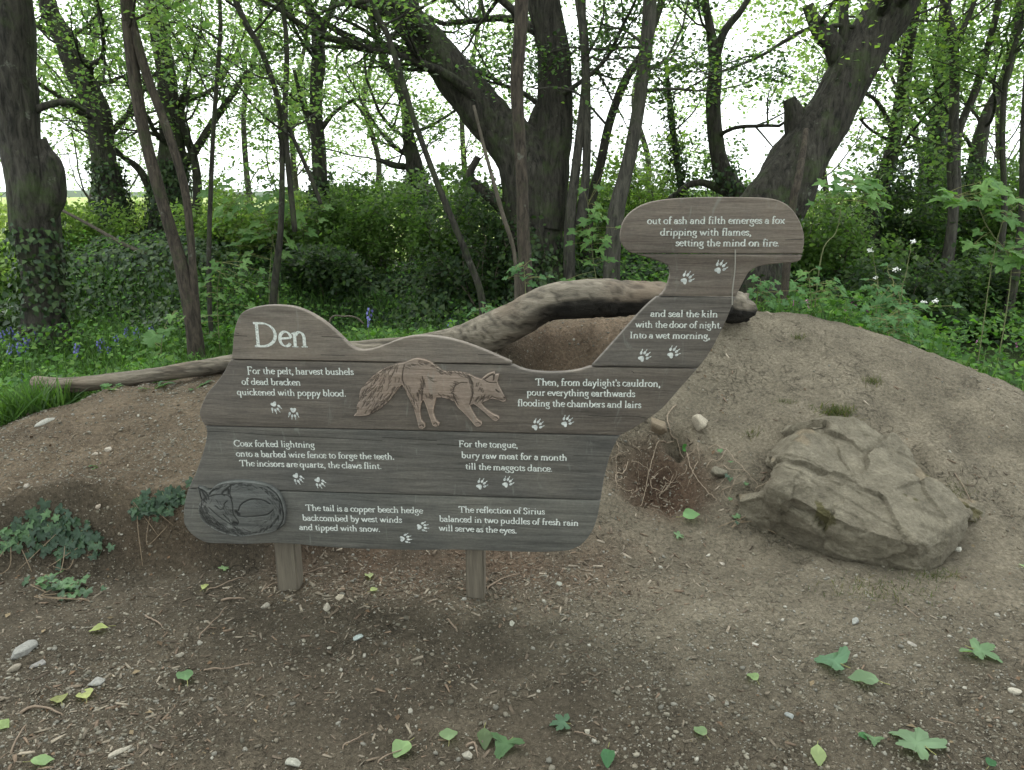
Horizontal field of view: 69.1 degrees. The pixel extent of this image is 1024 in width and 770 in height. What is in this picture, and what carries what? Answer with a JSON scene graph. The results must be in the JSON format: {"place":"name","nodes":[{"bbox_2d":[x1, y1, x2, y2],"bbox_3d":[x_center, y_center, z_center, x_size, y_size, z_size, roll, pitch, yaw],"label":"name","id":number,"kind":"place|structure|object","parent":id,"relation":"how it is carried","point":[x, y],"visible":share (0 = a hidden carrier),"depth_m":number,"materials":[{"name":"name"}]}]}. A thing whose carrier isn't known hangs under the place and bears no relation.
{"place":"outdoors","nodes":[
{"label":"outdoors","id":0,"kind":"place"},
{"bbox_2d":[0,197,1023,769],"bbox_3d":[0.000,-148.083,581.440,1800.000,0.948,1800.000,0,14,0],"label":"ground","id":1,"kind":"structure","parent":0,"point":[920,421],"depth_m":2.97,"materials":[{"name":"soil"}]},
{"bbox_2d":[0,292,18,337],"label":"shrub","id":2,"kind":"object","parent":1,"relation":"on","point":[4,305],"visible":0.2,"depth_m":7.18,"materials":[{"name":"green plant"}]},
{"bbox_2d":[0,238,19,294],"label":"shrub","id":3,"kind":"object","parent":1,"relation":"on","point":[4,268],"visible":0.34,"depth_m":7.98,"materials":[{"name":"green plant"}]},
{"bbox_2d":[10,640,38,659],"bbox_3d":[-1.752,0.952,2.674,0.065,0.033,0.100,10,17,33],"label":"slate stone","id":4,"kind":"object","parent":1,"relation":"on","point":[25,648],"visible":1,"depth_m":2.66,"materials":[{"name":"stone"}]},
{"bbox_2d":[0,508,59,573],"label":"ivy clump","id":5,"kind":"object","parent":1,"relation":"on","point":[21,533],"visible":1,"depth_m":3.25,"materials":[{"name":"green plant"}]},
{"bbox_2d":[27,754,53,764],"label":"fallen leaf","id":6,"kind":"object","parent":1,"relation":"on","point":[43,759],"visible":1,"depth_m":2.14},
{"bbox_2d":[20,705,63,715],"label":"twig","id":7,"kind":"object","parent":1,"relation":"on","point":[33,706],"visible":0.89,"depth_m":2.35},
{"bbox_2d":[0,0,90,358],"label":"tree","id":8,"kind":"object","parent":1,"relation":"on","point":[34,173],"visible":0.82,"depth_m":6.27,"materials":[{"name":"brown plant"}]},
{"bbox_2d":[11,497,114,574],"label":"ivy clump","id":9,"kind":"object","parent":1,"relation":"on","point":[76,540],"visible":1,"depth_m":3.27,"materials":[{"name":"green plant"}]},
{"bbox_2d":[22,569,107,600],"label":"ivy clump","id":10,"kind":"object","parent":1,"relation":"on","point":[64,584],"visible":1,"depth_m":3.10,"materials":[{"name":"green plant"}]},
{"bbox_2d":[62,209,146,254],"bbox_3d":[-4.603,-1.697,8.443,0.950,0.592,0.049,0,14,0],"label":"dead stick","id":11,"kind":"object","parent":1,"relation":"on","point":[116,240],"visible":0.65,"depth_m":8.42,"materials":[{"name":"wood"}]},
{"bbox_2d":[61,196,148,253],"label":"shrub","id":12,"kind":"object","parent":1,"relation":"on","point":[77,226],"visible":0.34,"depth_m":9.58,"materials":[{"name":"green plant"}]},
{"bbox_2d":[0,0,225,239],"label":"tree","id":13,"kind":"object","parent":1,"relation":"on","point":[52,50],"visible":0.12,"depth_m":14.31,"materials":[{"name":"green plant"}]},
{"bbox_2d":[108,744,132,758],"bbox_3d":[-1.152,1.078,2.188,0.019,0.019,0.071,15,21,40],"label":"stone","id":14,"kind":"object","parent":1,"relation":"on","point":[116,752],"visible":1,"depth_m":2.18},
{"bbox_2d":[34,0,271,219],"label":"tree","id":15,"kind":"object","parent":1,"relation":"on","point":[84,126],"visible":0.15,"depth_m":14.29,"materials":[{"name":"green plant"}]},
{"bbox_2d":[127,476,192,565],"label":"ivy clump","id":16,"kind":"object","parent":1,"relation":"on","point":[170,495],"visible":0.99,"depth_m":3.33,"materials":[{"name":"green plant"}]},
{"bbox_2d":[141,310,184,357],"bbox_3d":[-2.879,-0.329,6.099,0.410,0.570,0.335,0,14,0],"label":"sapling","id":17,"kind":"object","parent":1,"relation":"on","point":[152,337],"visible":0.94,"depth_m":6.00,"materials":[{"name":"green plant"}]},
{"bbox_2d":[33,0,308,242],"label":"tree","id":18,"kind":"object","parent":1,"relation":"on","point":[108,181],"visible":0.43,"depth_m":9.79,"materials":[{"name":"green plant"}]},
{"bbox_2d":[100,0,242,345],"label":"tree","id":19,"kind":"object","parent":1,"relation":"on","point":[218,38],"visible":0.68,"depth_m":6.54,"materials":[{"name":"green plant"}]},
{"bbox_2d":[114,0,238,359],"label":"tree","id":20,"kind":"object","parent":1,"relation":"on","point":[185,270],"visible":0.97,"depth_m":6.02,"materials":[{"name":"brown plant"}]},
{"bbox_2d":[0,0,359,241],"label":"tree","id":21,"kind":"object","parent":1,"relation":"on","point":[177,116],"visible":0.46,"depth_m":10.01,"materials":[{"name":"green plant"}]},
{"bbox_2d":[176,669,192,685],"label":"fallen leaf","id":22,"kind":"object","parent":1,"relation":"on","point":[187,674],"visible":1,"depth_m":2.52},
{"bbox_2d":[0,195,384,251],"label":"hedge","id":23,"kind":"object","parent":1,"relation":"on","point":[3,217],"visible":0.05,"depth_m":12.63,"materials":[{"name":"green plant"}]},
{"bbox_2d":[184,258,266,348],"bbox_3d":[-2.554,-0.654,6.639,0.761,0.948,0.322,0,14,0],"label":"sapling","id":24,"kind":"object","parent":1,"relation":"on","point":[239,273],"visible":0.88,"depth_m":6.58,"materials":[{"name":"green plant"}]},
{"bbox_2d":[155,174,306,263],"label":"shrub","id":25,"kind":"object","parent":1,"relation":"on","point":[222,229],"visible":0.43,"depth_m":8.78,"materials":[{"name":"green plant"}]},
{"bbox_2d":[121,0,391,214],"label":"tree","id":26,"kind":"object","parent":1,"relation":"on","point":[244,133],"visible":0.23,"depth_m":15.24,"materials":[{"name":"green plant"}]},
{"bbox_2d":[112,0,414,304],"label":"tree","id":27,"kind":"object","parent":1,"relation":"on","point":[284,128],"visible":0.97,"depth_m":6.86,"materials":[{"name":"green plant"}]},
{"bbox_2d":[196,163,334,303],"bbox_3d":[-2.440,-1.358,7.487,1.322,1.692,0.366,0,14,0],"label":"sapling","id":28,"kind":"object","parent":1,"relation":"on","point":[248,233],"visible":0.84,"depth_m":7.41,"materials":[{"name":"green plant"}]},
{"bbox_2d":[136,0,424,236],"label":"tree","id":29,"kind":"object","parent":1,"relation":"on","point":[316,132],"visible":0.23,"depth_m":9.18,"materials":[{"name":"green plant"}]},
{"bbox_2d":[285,757,300,766],"bbox_3d":[-0.632,1.089,2.146,0.046,0.022,0.031,8,13,8],"label":"stone","id":30,"kind":"object","parent":1,"relation":"on","point":[294,762],"visible":1,"depth_m":2.14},
{"bbox_2d":[223,167,371,257],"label":"shrub","id":31,"kind":"object","parent":1,"relation":"on","point":[300,237],"visible":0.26,"depth_m":8.95,"materials":[{"name":"green plant"}]},
{"bbox_2d":[262,242,372,306],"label":"shrub","id":32,"kind":"object","parent":1,"relation":"on","point":[336,268],"visible":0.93,"depth_m":7.89,"materials":[{"name":"green plant"}]},
{"bbox_2d":[211,4,432,193],"bbox_3d":[-4.151,-8.007,17.617,6.618,9.730,5.602,-4,15,-15],"label":"tree","id":33,"kind":"object","parent":1,"relation":"on","point":[294,168],"visible":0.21,"depth_m":17.72,"materials":[{"name":"green plant"}]},
{"bbox_2d":[183,0,504,188],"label":"tree","id":34,"kind":"object","parent":1,"relation":"on","point":[378,166],"visible":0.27,"depth_m":15.49,"materials":[{"name":"green plant"}]},
{"bbox_2d":[309,169,430,273],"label":"shrub","id":35,"kind":"object","parent":1,"relation":"on","point":[379,246],"visible":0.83,"depth_m":8.85,"materials":[{"name":"green plant"}]},
{"bbox_2d":[172,0,576,264],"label":"tree","id":36,"kind":"object","parent":1,"relation":"on","point":[409,151],"visible":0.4,"depth_m":11.17,"materials":[{"name":"green plant"}]},
{"bbox_2d":[30,278,757,392],"bbox_3d":[-0.652,-0.309,4.522,4.473,0.665,0.392,-2,14,-6],"label":"fallen log","id":37,"kind":"object","parent":1,"relation":"on","point":[516,319],"visible":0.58,"depth_m":4.46,"materials":[{"name":"wood"}]},
{"bbox_2d":[392,737,414,757],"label":"fallen leaf","id":38,"kind":"object","parent":1,"relation":"on","point":[399,744],"visible":1,"depth_m":2.21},
{"bbox_2d":[369,0,486,314],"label":"tree","id":39,"kind":"object","parent":1,"relation":"on","point":[451,217],"visible":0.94,"depth_m":6.83,"materials":[{"name":"green plant"}]},
{"bbox_2d":[0,189,863,196],"bbox_3d":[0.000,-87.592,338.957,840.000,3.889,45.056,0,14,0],"label":"treeline","id":40,"kind":"object","parent":1,"relation":"on","point":[72,193],"visible":0.07,"depth_m":327.18,"materials":[{"name":"plant"}]},
{"bbox_2d":[381,124,501,284],"bbox_3d":[-0.547,-2.083,8.729,1.930,1.854,1.613,0,14,0],"label":"shrub","id":41,"kind":"object","parent":1,"relation":"on","point":[422,235],"visible":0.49,"depth_m":8.54,"materials":[{"name":"green plant"}]},
{"bbox_2d":[439,728,456,746],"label":"fallen leaf","id":42,"kind":"object","parent":1,"relation":"on","point":[447,733],"visible":1,"depth_m":2.26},
{"bbox_2d":[217,0,710,306],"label":"tree","id":43,"kind":"object","parent":1,"relation":"on","point":[435,53],"visible":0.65,"depth_m":7.64,"materials":[{"name":"green plant"}]},
{"bbox_2d":[396,154,549,315],"bbox_3d":[-0.286,-1.591,8.028,1.571,1.786,1.439,5,15,19],"label":"shrub","id":44,"kind":"object","parent":1,"relation":"on","point":[491,279],"visible":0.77,"depth_m":7.87,"materials":[{"name":"green plant"}]},
{"bbox_2d":[466,301,494,316],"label":"plant","id":45,"kind":"object","parent":1,"relation":"on","point":[482,309],"visible":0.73,"depth_m":5.60,"materials":[{"name":"green plant"}]},
{"bbox_2d":[354,0,615,195],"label":"tree","id":46,"kind":"object","parent":1,"relation":"on","point":[463,146],"visible":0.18,"depth_m":16.53,"materials":[{"name":"green plant"}]},
{"bbox_2d":[477,722,492,749],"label":"fallen leaf","id":47,"kind":"object","parent":1,"relation":"on","point":[484,734],"visible":1,"depth_m":2.26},
{"bbox_2d":[184,197,803,598],"bbox_3d":[-0.165,0.221,2.880,2.350,1.840,0.136,1,14,5],"label":"poem sign","id":48,"kind":"object","parent":1,"relation":"on","point":[321,431],"visible":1,"depth_m":2.84,"materials":[{"name":"grey wood"}]},
{"bbox_2d":[473,105,517,299],"bbox_3d":[-0.179,-1.429,6.977,0.527,2.293,0.119,10,18,35],"label":"dead stick","id":49,"kind":"object","parent":1,"relation":"on","point":[504,219],"visible":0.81,"depth_m":6.86,"materials":[{"name":"wood"}]},
{"bbox_2d":[491,732,524,758],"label":"fallen leaf","id":50,"kind":"object","parent":1,"relation":"on","point":[503,745],"visible":1,"depth_m":2.22,"materials":[{"name":"plant"}]},
{"bbox_2d":[0,225,1023,345],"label":"ivy carpet","id":51,"kind":"object","parent":1,"relation":"on","point":[157,249],"visible":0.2,"depth_m":8.13,"materials":[{"name":"green plant"}]},
{"bbox_2d":[0,257,1023,426],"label":"grass","id":52,"kind":"structure","parent":1,"relation":"on","point":[24,401],"depth_m":6.56,"materials":[{"name":"plant"}]},
{"bbox_2d":[0,311,1023,769],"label":"wood chips","id":53,"kind":"object","parent":1,"relation":"on","point":[280,709],"visible":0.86,"depth_m":2.87,"materials":[{"name":"wood"}]},
{"bbox_2d":[0,225,1023,399],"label":"herbs","id":54,"kind":"object","parent":1,"relation":"on","point":[929,331],"visible":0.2,"depth_m":6.62,"materials":[{"name":"green plant"}]},
{"bbox_2d":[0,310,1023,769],"bbox_3d":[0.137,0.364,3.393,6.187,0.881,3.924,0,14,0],"label":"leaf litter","id":55,"kind":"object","parent":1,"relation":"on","point":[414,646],"visible":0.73,"depth_m":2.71,"materials":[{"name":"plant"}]},
{"bbox_2d":[510,0,531,297],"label":"tree","id":56,"kind":"object","parent":1,"relation":"on","point":[517,103],"visible":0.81,"depth_m":6.06,"materials":[{"name":"brown plant"}]},
{"bbox_2d":[501,258,554,293],"bbox_3d":[0.137,-0.575,6.047,0.448,0.895,0.264,0,14,0],"label":"sapling","id":57,"kind":"object","parent":1,"relation":"on","point":[514,270],"visible":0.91,"depth_m":5.97,"materials":[{"name":"green plant"}]},
{"bbox_2d":[549,713,570,730],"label":"fallen leaf","id":58,"kind":"object","parent":1,"relation":"on","point":[560,722],"visible":1,"depth_m":2.32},
{"bbox_2d":[493,0,664,259],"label":"tree","id":59,"kind":"object","parent":1,"relation":"on","point":[602,155],"visible":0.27,"depth_m":8.36,"materials":[{"name":"green plant"}]},
{"bbox_2d":[560,167,620,280],"bbox_3d":[0.703,-1.055,6.558,0.575,1.666,0.326,0,14,0],"label":"sapling","id":60,"kind":"object","parent":1,"relation":"on","point":[594,214],"visible":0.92,"depth_m":6.46,"materials":[{"name":"green plant"}]},
{"bbox_2d":[562,159,637,263],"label":"shrub","id":61,"kind":"object","parent":1,"relation":"on","point":[602,223],"visible":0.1,"depth_m":8.96,"materials":[{"name":"green plant"}]},
{"bbox_2d":[601,742,614,768],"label":"fallen leaf","id":62,"kind":"object","parent":1,"relation":"on","point":[607,756],"visible":1,"depth_m":2.18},
{"bbox_2d":[455,0,762,278],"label":"tree","id":63,"kind":"object","parent":1,"relation":"on","point":[581,142],"visible":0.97,"depth_m":7.35,"materials":[{"name":"green plant"}]},
{"bbox_2d":[568,125,702,253],"bbox_3d":[1.704,-2.423,9.732,2.178,1.826,1.832,2,15,10],"label":"shrub","id":64,"kind":"object","parent":1,"relation":"on","point":[641,176],"visible":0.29,"depth_m":9.56,"materials":[{"name":"green plant"}]},
{"bbox_2d":[264,177,1017,261],"bbox_3d":[3.903,-2.752,13.131,16.360,1.923,1.596,0,14,0],"label":"hedge","id":65,"kind":"object","parent":1,"relation":"on","point":[304,194],"visible":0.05,"depth_m":12.69,"materials":[{"name":"green plant"}]},
{"bbox_2d":[504,0,793,201],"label":"tree","id":66,"kind":"object","parent":1,"relation":"on","point":[632,96],"visible":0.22,"depth_m":16.90,"materials":[{"name":"green plant"}]},
{"bbox_2d":[465,0,847,279],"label":"tree","id":67,"kind":"object","parent":1,"relation":"on","point":[616,209],"visible":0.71,"depth_m":7.19,"materials":[{"name":"green plant"}]},
{"bbox_2d":[651,417,666,434],"bbox_3d":[0.805,0.231,4.101,0.116,0.093,0.083,35,45,0],"label":"stone","id":68,"kind":"object","parent":1,"relation":"on","point":[658,427],"visible":1,"depth_m":4.08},
{"bbox_2d":[570,0,769,197],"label":"tree","id":69,"kind":"object","parent":1,"relation":"on","point":[680,171],"visible":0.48,"depth_m":9.16,"materials":[{"name":"green plant"}]},
{"bbox_2d":[680,508,699,518],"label":"fallen leaf","id":70,"kind":"object","parent":1,"relation":"on","point":[688,513],"visible":1,"depth_m":3.63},
{"bbox_2d":[667,405,716,500],"bbox_3d":[0.941,0.353,3.988,0.099,0.346,0.630,-2,15,-8],"label":"root","id":71,"kind":"object","parent":1,"relation":"on","point":[680,451],"visible":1,"depth_m":4.12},
{"bbox_2d":[626,118,766,201],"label":"shrub","id":72,"kind":"object","parent":1,"relation":"on","point":[706,161],"visible":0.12,"depth_m":10.05,"materials":[{"name":"green plant"}]},
{"bbox_2d":[692,414,707,430],"bbox_3d":[1.044,0.208,4.091,0.073,0.097,0.116,-15,41,-11],"label":"stone","id":73,"kind":"object","parent":1,"relation":"on","point":[700,421],"visible":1,"depth_m":4.07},
{"bbox_2d":[710,466,727,477],"bbox_3d":[1.070,0.455,3.842,0.082,0.063,0.057,-2,14,-6],"label":"stone","id":74,"kind":"object","parent":1,"relation":"on","point":[716,471],"visible":0.95,"depth_m":3.83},
{"bbox_2d":[717,449,776,533],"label":"ivy clump","id":75,"kind":"object","parent":1,"relation":"on","point":[737,515],"visible":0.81,"depth_m":3.63,"materials":[{"name":"green plant"}]},
{"bbox_2d":[624,0,915,198],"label":"tree","id":76,"kind":"object","parent":1,"relation":"on","point":[727,182],"visible":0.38,"depth_m":8.93,"materials":[{"name":"green plant"}]},
{"bbox_2d":[747,274,806,309],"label":"plant","id":77,"kind":"object","parent":1,"relation":"on","point":[763,285],"visible":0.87,"depth_m":5.43,"materials":[{"name":"green plant"}]},
{"bbox_2d":[660,0,922,213],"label":"tree","id":78,"kind":"object","parent":1,"relation":"on","point":[767,86],"visible":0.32,"depth_m":12.64,"materials":[{"name":"green plant"}]},
{"bbox_2d":[561,0,1023,309],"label":"tree","id":79,"kind":"object","parent":1,"relation":"on","point":[869,37],"visible":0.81,"depth_m":7.08,"materials":[{"name":"green plant"}]},
{"bbox_2d":[780,128,808,310],"bbox_3d":[2.604,-1.304,6.876,0.097,2.048,0.304,11,18,36],"label":"dead stick","id":80,"kind":"object","parent":1,"relation":"on","point":[792,205],"visible":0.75,"depth_m":6.68,"materials":[{"name":"wood"}]},
{"bbox_2d":[811,741,826,765],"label":"fallen leaf","id":81,"kind":"object","parent":1,"relation":"on","point":[818,754],"visible":1,"depth_m":2.18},
{"bbox_2d":[787,266,858,315],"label":"plant","id":82,"kind":"object","parent":1,"relation":"on","point":[800,273],"visible":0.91,"depth_m":5.47,"materials":[{"name":"green plant"}]},
{"bbox_2d":[632,0,1023,193],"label":"tree","id":83,"kind":"object","parent":1,"relation":"on","point":[796,76],"visible":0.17,"depth_m":14.85,"materials":[{"name":"green plant"}]},
{"bbox_2d":[814,646,849,670],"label":"fallen leaf","id":84,"kind":"object","parent":1,"relation":"on","point":[835,660],"visible":1,"depth_m":2.62,"materials":[{"name":"plant"}]},
{"bbox_2d":[806,170,893,307],"bbox_3d":[2.495,-0.907,5.551,0.670,1.349,0.301,0,14,0],"label":"sapling","id":85,"kind":"object","parent":1,"relation":"on","point":[860,183],"visible":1,"depth_m":5.42,"materials":[{"name":"green plant"}]},
{"bbox_2d":[739,333,977,610],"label":"moss tufts","id":86,"kind":"object","parent":1,"relation":"on","point":[835,411],"visible":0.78,"depth_m":3.26,"materials":[{"name":"green plant"}]},
{"bbox_2d":[736,416,986,571],"bbox_3d":[1.861,0.572,3.816,1.540,0.762,1.025,-8,17,-29],"label":"boulder","id":87,"kind":"object","parent":1,"relation":"on","point":[853,489],"visible":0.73,"depth_m":3.43,"materials":[{"name":"stone"}]},
{"bbox_2d":[791,152,934,285],"bbox_3d":[3.595,-1.788,8.320,1.643,1.598,1.893,-4,15,-14],"label":"shrub","id":88,"kind":"object","parent":1,"relation":"on","point":[838,243],"visible":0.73,"depth_m":8.12,"materials":[{"name":"green plant"}]},
{"bbox_2d":[848,669,889,684],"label":"fallen leaf","id":89,"kind":"object","parent":1,"relation":"on","point":[867,677],"visible":1,"depth_m":2.52,"materials":[{"name":"plant"}]},
{"bbox_2d":[859,248,906,317],"bbox_3d":[2.802,-0.537,5.732,0.234,1.038,0.339,-13,19,-41],"label":"garlic mustard","id":90,"kind":"object","parent":1,"relation":"on","point":[875,292],"visible":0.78,"depth_m":5.67,"materials":[{"name":"green plant"}]},
{"bbox_2d":[861,304,930,342],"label":"plant","id":91,"kind":"object","parent":1,"relation":"on","point":[892,320],"visible":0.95,"depth_m":5.05,"materials":[{"name":"green plant"}]},
{"bbox_2d":[779,0,1014,247],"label":"tree","id":92,"kind":"object","parent":1,"relation":"on","point":[940,131],"visible":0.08,"depth_m":10.35,"materials":[{"name":"green plant"}]},
{"bbox_2d":[802,125,992,267],"bbox_3d":[4.762,-2.231,9.142,2.169,1.955,1.948,-8,17,-30],"label":"shrub","id":93,"kind":"object","parent":1,"relation":"on","point":[914,223],"visible":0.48,"depth_m":8.96,"materials":[{"name":"green plant"}]},
{"bbox_2d":[826,251,978,349],"bbox_3d":[3.870,-0.837,7.530,1.313,1.067,1.400,0,14,0],"label":"shrub","id":94,"kind":"object","parent":1,"relation":"on","point":[928,295],"visible":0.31,"depth_m":7.30,"materials":[{"name":"green plant"}]},
{"bbox_2d":[860,209,963,346],"bbox_3d":[2.829,-0.675,5.312,0.739,1.142,0.310,0,14,0],"label":"garlic mustard","id":95,"kind":"object","parent":1,"relation":"on","point":[888,300],"visible":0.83,"depth_m":5.28,"materials":[{"name":"green plant"}]},
{"bbox_2d":[888,727,946,760],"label":"fallen leaf","id":96,"kind":"object","parent":1,"relation":"on","point":[918,740],"visible":1,"depth_m":2.21,"materials":[{"name":"plant"}]},
{"bbox_2d":[815,1,1023,274],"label":"tree","id":97,"kind":"object","parent":1,"relation":"on","point":[895,130],"visible":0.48,"depth_m":8.27,"materials":[{"name":"green plant"}]},
{"bbox_2d":[841,0,1023,256],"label":"tree","id":98,"kind":"object","parent":1,"relation":"on","point":[985,118],"visible":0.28,"depth_m":8.38,"materials":[{"name":"green plant"}]},
{"bbox_2d":[887,0,1023,296],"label":"tree","id":99,"kind":"object","parent":1,"relation":"on","point":[1014,50],"visible":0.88,"depth_m":7.54,"materials":[{"name":"green plant"}]},
{"bbox_2d":[895,0,1023,175],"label":"tree","id":100,"kind":"object","parent":1,"relation":"on","point":[1015,76],"visible":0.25,"depth_m":13.61,"materials":[{"name":"green plant"}]},
{"bbox_2d":[901,139,1018,256],"bbox_3d":[5.894,-2.402,9.766,1.894,1.619,2.192,0,14,0],"label":"shrub","id":101,"kind":"object","parent":1,"relation":"on","point":[1015,163],"visible":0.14,"depth_m":9.34,"materials":[{"name":"green plant"}]},
{"bbox_2d":[917,242,1023,339],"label":"shrub","id":102,"kind":"object","parent":1,"relation":"on","point":[976,280],"visible":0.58,"depth_m":7.49,"materials":[{"name":"green plant"}]},
{"bbox_2d":[925,0,1023,282],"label":"tree","id":103,"kind":"object","parent":1,"relation":"on","point":[956,123],"visible":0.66,"depth_m":7.90,"materials":[{"name":"grey plant"}]},
{"bbox_2d":[927,176,1023,375],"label":"sapling","id":104,"kind":"object","parent":1,"relation":"on","point":[1016,259],"visible":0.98,"depth_m":5.26,"materials":[{"name":"green plant"}]},
{"bbox_2d":[959,638,1002,662],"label":"fallen leaf","id":105,"kind":"object","parent":1,"relation":"on","point":[980,651],"visible":1,"depth_m":2.66,"materials":[{"name":"plant"}]},
{"bbox_2d":[968,163,1023,254],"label":"shrub","id":106,"kind":"object","parent":1,"relation":"on","point":[996,229],"visible":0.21,"depth_m":8.57,"materials":[{"name":"green plant"}]},
{"bbox_2d":[997,35,1023,344],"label":"tree","id":107,"kind":"object","parent":1,"relation":"on","point":[1014,288],"visible":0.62,"depth_m":7.21,"materials":[{"name":"green plant"}]},
{"bbox_2d":[0,0,1023,191],"label":"sky","id":108,"kind":"structure","parent":0,"point":[755,140],"materials":[{"name":"white"}]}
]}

